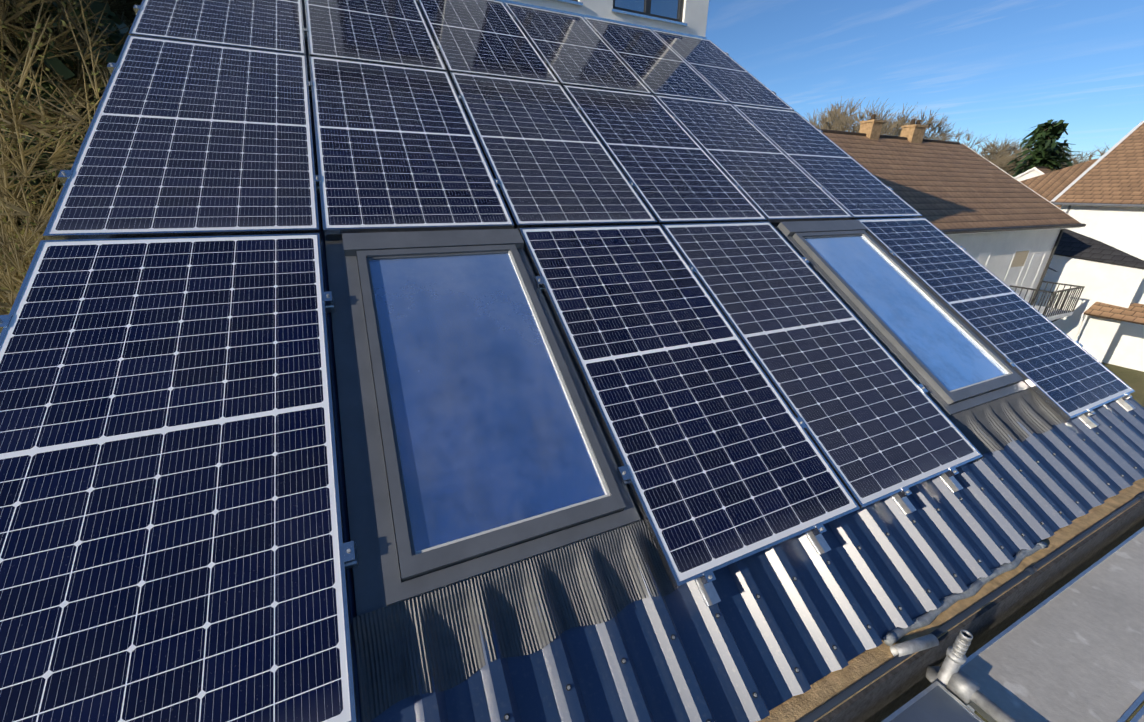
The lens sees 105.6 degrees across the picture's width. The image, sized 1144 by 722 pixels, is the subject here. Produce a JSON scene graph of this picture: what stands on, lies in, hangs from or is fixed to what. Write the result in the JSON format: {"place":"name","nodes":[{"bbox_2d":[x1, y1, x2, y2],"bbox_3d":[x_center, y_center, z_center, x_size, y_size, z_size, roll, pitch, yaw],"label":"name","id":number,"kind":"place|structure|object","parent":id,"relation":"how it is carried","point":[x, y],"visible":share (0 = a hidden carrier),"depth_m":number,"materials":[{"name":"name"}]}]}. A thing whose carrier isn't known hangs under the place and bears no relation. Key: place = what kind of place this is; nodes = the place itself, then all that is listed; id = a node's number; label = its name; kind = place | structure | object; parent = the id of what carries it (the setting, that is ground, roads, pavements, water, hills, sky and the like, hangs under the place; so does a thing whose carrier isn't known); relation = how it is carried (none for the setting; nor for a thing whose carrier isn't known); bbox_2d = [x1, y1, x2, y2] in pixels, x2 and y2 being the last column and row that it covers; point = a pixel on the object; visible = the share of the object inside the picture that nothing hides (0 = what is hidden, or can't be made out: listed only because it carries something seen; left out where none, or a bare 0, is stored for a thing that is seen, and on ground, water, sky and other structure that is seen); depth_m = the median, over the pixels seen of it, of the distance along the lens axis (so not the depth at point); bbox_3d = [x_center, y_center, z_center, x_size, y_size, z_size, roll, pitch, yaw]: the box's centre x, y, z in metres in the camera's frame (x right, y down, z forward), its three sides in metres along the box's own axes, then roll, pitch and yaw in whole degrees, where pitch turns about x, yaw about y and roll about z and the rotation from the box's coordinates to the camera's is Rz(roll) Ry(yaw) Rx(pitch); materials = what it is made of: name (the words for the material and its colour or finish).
{"place":"outdoors","nodes":[
{"label":"outdoors","id":0,"kind":"place"},
{"bbox_2d":[705,0,1143,167],"label":"sky","id":1,"kind":"structure","parent":0,"point":[999,68],"materials":[{"name":"blue"}]},
{"bbox_2d":[756,478,1143,721],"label":"eaves board and fascia","id":2,"kind":"object","parent":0,"point":[889,692],"visible":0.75,"depth_m":1.96,"materials":[{"name":"brown wood"}]},
{"bbox_2d":[890,634,938,656],"bbox_3d":[1.382,1.148,1.751,0.203,0.042,0.042,-5,22,-14],"label":"pipe","id":3,"kind":"object","parent":2,"relation":"on","point":[918,644],"visible":0.96,"depth_m":1.74,"materials":[{"name":"silver metal"}]},
{"bbox_2d":[883,541,1047,645],"bbox_3d":[1.876,1.052,2.025,1.304,0.045,0.051,-9,24,-23],"label":"wrapped pipe","id":4,"kind":"object","parent":2,"relation":"on","point":[890,638],"visible":0.85,"depth_m":1.96,"materials":[{"name":"metal"}]},
{"bbox_2d":[797,492,1143,721],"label":"rain gutter","id":5,"kind":"object","parent":2,"relation":"on","point":[836,700],"visible":0.94,"depth_m":1.90,"materials":[{"name":"grey metal"}]},
{"bbox_2d":[820,129,1081,303],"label":"neighbour walls","id":6,"kind":"structure","parent":0,"point":[1002,246],"depth_m":16.15,"materials":[{"name":"white paint"}]},
{"bbox_2d":[823,132,1080,229],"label":"neighbour roof","id":7,"kind":"structure","parent":6,"relation":"on","point":[942,186],"depth_m":15.96,"materials":[{"name":"brown tile"}]},
{"bbox_2d":[859,114,927,142],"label":"chimneys","id":8,"kind":"object","parent":7,"relation":"on","point":[912,132],"visible":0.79,"depth_m":17.65,"materials":[{"name":"beige brick"}]},
{"bbox_2d":[940,224,1085,321],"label":"balcony windows","id":9,"kind":"structure","parent":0,"point":[1048,312],"depth_m":16.45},
{"bbox_2d":[1004,119,1078,176],"bbox_3d":[39.459,-12.744,39.740,10.913,16.522,10.848,-9,24,-23],"label":"evergreen tree","id":10,"kind":"object","parent":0,"point":[1038,156],"depth_m":36.59,"materials":[{"name":"green plant"}]},
{"bbox_2d":[1020,159,1097,208],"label":"neighbour roof","id":11,"kind":"structure","parent":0,"point":[1050,186],"depth_m":30.27,"materials":[{"name":"brown tile"}]},
{"bbox_2d":[974,362,1143,721],"bbox_3d":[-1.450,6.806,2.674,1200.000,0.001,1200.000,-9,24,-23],"label":"ground","id":12,"kind":"structure","parent":0,"point":[1133,379],"depth_m":18.49,"materials":[{"name":"green plant"}]},
{"bbox_2d":[0,0,129,309],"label":"tree","id":13,"kind":"object","parent":12,"relation":"on","point":[60,68],"visible":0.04,"depth_m":5.36,"materials":[{"name":"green plant"}]},
{"bbox_2d":[0,0,137,314],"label":"tree","id":14,"kind":"object","parent":12,"relation":"on","point":[8,278],"visible":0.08,"depth_m":4.46,"materials":[{"name":"brown plant"}]},
{"bbox_2d":[0,0,142,117],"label":"tree","id":15,"kind":"object","parent":12,"relation":"on","point":[120,13],"visible":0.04,"depth_m":7.66,"materials":[{"name":"brown plant"}]},
{"bbox_2d":[0,0,140,63],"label":"dry tree leaves","id":16,"kind":"object","parent":15,"relation":"attached to","point":[78,38],"depth_m":5.26,"materials":[{"name":"brown plant"}]},
{"bbox_2d":[36,30,125,178],"bbox_3d":[-9.076,-0.681,8.439,5.664,9.554,7.319,-9,24,-23],"label":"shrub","id":17,"kind":"object","parent":12,"relation":"on","point":[84,71],"depth_m":6.07,"materials":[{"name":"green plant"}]},
{"bbox_2d":[804,97,898,134],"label":"tree","id":18,"kind":"object","parent":12,"relation":"on","point":[852,109],"visible":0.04,"depth_m":50.97,"materials":[{"name":"brown plant"}]},
{"bbox_2d":[809,98,926,136],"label":"tree","id":19,"kind":"object","parent":12,"relation":"on","point":[839,126],"visible":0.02,"depth_m":40.04,"materials":[{"name":"brown plant"}]},
{"bbox_2d":[881,106,957,139],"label":"tree","id":20,"kind":"object","parent":12,"relation":"on","point":[929,123],"visible":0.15,"depth_m":56.32,"materials":[{"name":"brown plant"}]},
{"bbox_2d":[926,629,1017,721],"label":"scaffold frame","id":21,"kind":"object","parent":12,"relation":"on","point":[953,678],"visible":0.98,"depth_m":1.70,"materials":[{"name":"silver metal"}]},
{"bbox_2d":[881,527,1143,721],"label":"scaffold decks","id":22,"kind":"object","parent":21,"relation":"on","point":[1072,650],"visible":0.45,"depth_m":1.85,"materials":[{"name":"grey metal"}]},
{"bbox_2d":[924,130,1028,173],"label":"tree","id":23,"kind":"object","parent":12,"relation":"on","point":[1003,149],"visible":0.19,"depth_m":48.18,"materials":[{"name":"brown plant"}]},
{"bbox_2d":[985,153,1029,174],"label":"tree","id":24,"kind":"object","parent":12,"relation":"on","point":[998,163],"visible":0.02,"depth_m":40.30,"materials":[{"name":"brown plant"}]},
{"bbox_2d":[990,147,1085,168],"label":"tree","id":25,"kind":"object","parent":12,"relation":"on","point":[1023,156],"visible":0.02,"depth_m":64.75,"materials":[{"name":"brown plant"}]},
{"bbox_2d":[1014,166,1062,180],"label":"neighbour walls","id":26,"kind":"structure","parent":12,"relation":"on","point":[1032,172],"depth_m":35.91,"materials":[{"name":"white paint"}]},
{"bbox_2d":[1037,168,1058,173],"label":"neighbour roof","id":27,"kind":"structure","parent":26,"relation":"on","point":[1044,170],"depth_m":35.70,"materials":[{"name":"brown tile"}]},
{"bbox_2d":[1019,142,1111,168],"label":"tree","id":28,"kind":"object","parent":12,"relation":"on","point":[1086,158],"visible":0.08,"depth_m":50.67,"materials":[{"name":"brown plant"}]},
{"bbox_2d":[1074,313,1089,340],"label":"neighbour canopy posts","id":29,"kind":"object","parent":12,"relation":"on","point":[1081,326],"visible":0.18,"depth_m":18.23,"materials":[{"name":"white paint"}]},
{"bbox_2d":[1033,255,1143,362],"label":"neighbour wall","id":30,"kind":"structure","parent":0,"point":[1111,284],"depth_m":18.39,"materials":[{"name":"white paint"}]},
{"bbox_2d":[1050,121,1143,371],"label":"neighbour walls","id":31,"kind":"structure","parent":0,"point":[1119,226],"depth_m":19.67,"materials":[{"name":"white paint"}]},
{"bbox_2d":[1051,123,1143,203],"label":"neighbour roof","id":32,"kind":"structure","parent":31,"relation":"on","point":[1115,175],"depth_m":20.35,"materials":[{"name":"brown tile"}]},
{"bbox_2d":[1054,229,1143,268],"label":"roof","id":33,"kind":"structure","parent":31,"relation":"attached to","point":[1072,244],"depth_m":18.48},
{"bbox_2d":[1084,301,1143,324],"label":"canopy","id":34,"kind":"object","parent":31,"relation":"attached to","point":[1133,313],"visible":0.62,"depth_m":17.44,"materials":[{"name":"brown tile"}]},
{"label":"house","id":35,"kind":"structure","parent":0},
{"bbox_2d":[494,0,708,38],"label":"building wall","id":36,"kind":"structure","parent":35,"relation":"on","point":[685,17],"depth_m":6.11,"materials":[{"name":"grey paint"}]},
{"bbox_2d":[302,0,1143,721],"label":"corrugated metal roof","id":37,"kind":"structure","parent":35,"relation":"on","point":[706,664],"depth_m":1.76,"materials":[{"name":"metal"}]},
{"bbox_2d":[325,229,643,615],"bbox_3d":[-0.484,-0.021,2.066,1.140,0.118,1.920,-9,57,-23],"label":"roof window","id":38,"kind":"structure","parent":37,"relation":"in","point":[497,451],"depth_m":1.85,"materials":[{"name":"glass"}]},
{"bbox_2d":[353,519,680,721],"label":"skylight flashing","id":39,"kind":"object","parent":38,"relation":"attached to","point":[402,645],"visible":0.98,"depth_m":1.49,"materials":[{"name":"grey metal"}]},
{"bbox_2d":[0,0,1135,606],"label":"panel mounting clamps","id":40,"kind":"object","parent":37,"relation":"attached to","point":[348,558],"visible":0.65,"depth_m":2.12,"materials":[{"name":"metal"}]},
{"bbox_2d":[0,233,357,721],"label":"solar panel","id":41,"kind":"object","parent":40,"relation":"attached to","point":[171,531],"visible":0.98,"depth_m":1.41,"materials":[{"name":"glass"}]},
{"bbox_2d":[43,35,320,239],"bbox_3d":[-2.153,-1.427,2.602,1.040,0.037,2.090,-9,57,-23],"label":"solar panel","id":42,"kind":"object","parent":40,"relation":"attached to","point":[185,139],"visible":0.92,"depth_m":2.41,"materials":[{"name":"glass"}]},
{"bbox_2d":[129,0,306,57],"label":"solar panel","id":43,"kind":"object","parent":40,"relation":"attached to","point":[272,25],"visible":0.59,"depth_m":3.32,"materials":[{"name":"glass"}]},
{"bbox_2d":[304,0,446,70],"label":"solar panel","id":44,"kind":"object","parent":40,"relation":"attached to","point":[392,32],"visible":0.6,"depth_m":3.83,"materials":[{"name":"glass"}]},
{"bbox_2d":[309,56,513,234],"bbox_3d":[-1.191,-1.578,3.015,1.040,0.037,2.090,-9,57,-23],"label":"solar panel","id":45,"kind":"object","parent":40,"relation":"attached to","point":[398,148],"visible":0.98,"depth_m":2.84,"materials":[{"name":"glass"}]},
{"bbox_2d":[419,0,559,83],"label":"solar panel","id":46,"kind":"object","parent":40,"relation":"attached to","point":[483,37],"visible":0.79,"depth_m":4.35,"materials":[{"name":"glass"}]},
{"bbox_2d":[450,72,656,229],"bbox_3d":[-0.228,-1.732,3.430,1.040,0.037,2.090,-9,57,-23],"label":"solar panel","id":47,"kind":"object","parent":40,"relation":"attached to","point":[551,162],"visible":0.9,"depth_m":3.28,"materials":[{"name":"glass"}]},
{"bbox_2d":[504,2,651,94],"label":"solar panel","id":48,"kind":"object","parent":40,"relation":"attached to","point":[574,50],"visible":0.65,"depth_m":4.80,"materials":[{"name":"glass"}]},
{"bbox_2d":[583,17,728,102],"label":"solar panel","id":49,"kind":"object","parent":40,"relation":"attached to","point":[653,61],"visible":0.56,"depth_m":5.23,"materials":[{"name":"glass"}]},
{"bbox_2d":[562,85,766,225],"bbox_3d":[0.739,-1.883,3.844,1.040,0.035,2.090,-9,57,-23],"label":"solar panel","id":50,"kind":"object","parent":40,"relation":"attached to","point":[669,167],"visible":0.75,"depth_m":3.71,"materials":[{"name":"glass"}]},
{"bbox_2d":[519,225,859,587],"bbox_3d":[0.504,-0.055,2.356,1.040,0.035,2.090,-9,57,-23],"label":"solar panel","id":51,"kind":"object","parent":40,"relation":"attached to","point":[718,453],"visible":0.94,"depth_m":2.16,"materials":[{"name":"glass"}]},
{"bbox_2d":[651,29,793,110],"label":"solar panel","id":52,"kind":"object","parent":40,"relation":"attached to","point":[728,78],"visible":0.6,"depth_m":5.65,"materials":[{"name":"glass"}]},
{"bbox_2d":[655,95,852,222],"bbox_3d":[1.702,-2.039,4.260,1.040,0.037,2.090,-9,57,-23],"label":"solar panel","id":53,"kind":"object","parent":40,"relation":"attached to","point":[774,182],"visible":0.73,"depth_m":4.13,"materials":[{"name":"glass"}]},
{"bbox_2d":[661,222,981,507],"bbox_3d":[1.466,-0.208,2.770,1.040,0.035,2.090,-9,57,-23],"label":"solar panel","id":54,"kind":"object","parent":40,"relation":"attached to","point":[867,410],"visible":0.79,"depth_m":2.60,"materials":[{"name":"glass"}]},
{"bbox_2d":[732,104,921,219],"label":"solar panel","id":55,"kind":"object","parent":40,"relation":"attached to","point":[855,189],"visible":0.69,"depth_m":4.56,"materials":[{"name":"glass"}]},
{"bbox_2d":[857,218,1134,420],"bbox_3d":[3.392,-0.514,3.598,1.040,0.035,2.090,-9,57,-23],"label":"solar panel","id":56,"kind":"object","parent":40,"relation":"attached to","point":[1063,375],"visible":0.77,"depth_m":3.45,"materials":[{"name":"glass"}]},
{"bbox_2d":[504,414,1136,721],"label":"roof screws","id":57,"kind":"object","parent":37,"relation":"attached to","point":[568,688],"visible":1,"depth_m":1.81,"materials":[{"name":"grey metal"}]},
{"bbox_2d":[771,220,1028,415],"bbox_3d":[2.406,-0.480,3.309,1.140,0.118,1.920,-9,57,-23],"label":"roof window","id":58,"kind":"structure","parent":37,"relation":"in","point":[942,354],"depth_m":3.15,"materials":[{"name":"glass"}]},
{"bbox_2d":[947,388,1066,462],"bbox_3d":[2.770,0.394,2.786,1.160,0.054,0.282,-9,57,-23],"label":"skylight flashing","id":59,"kind":"object","parent":37,"relation":"on","point":[995,422],"visible":0.92,"depth_m":2.80,"materials":[{"name":"grey metal"}]}
]}

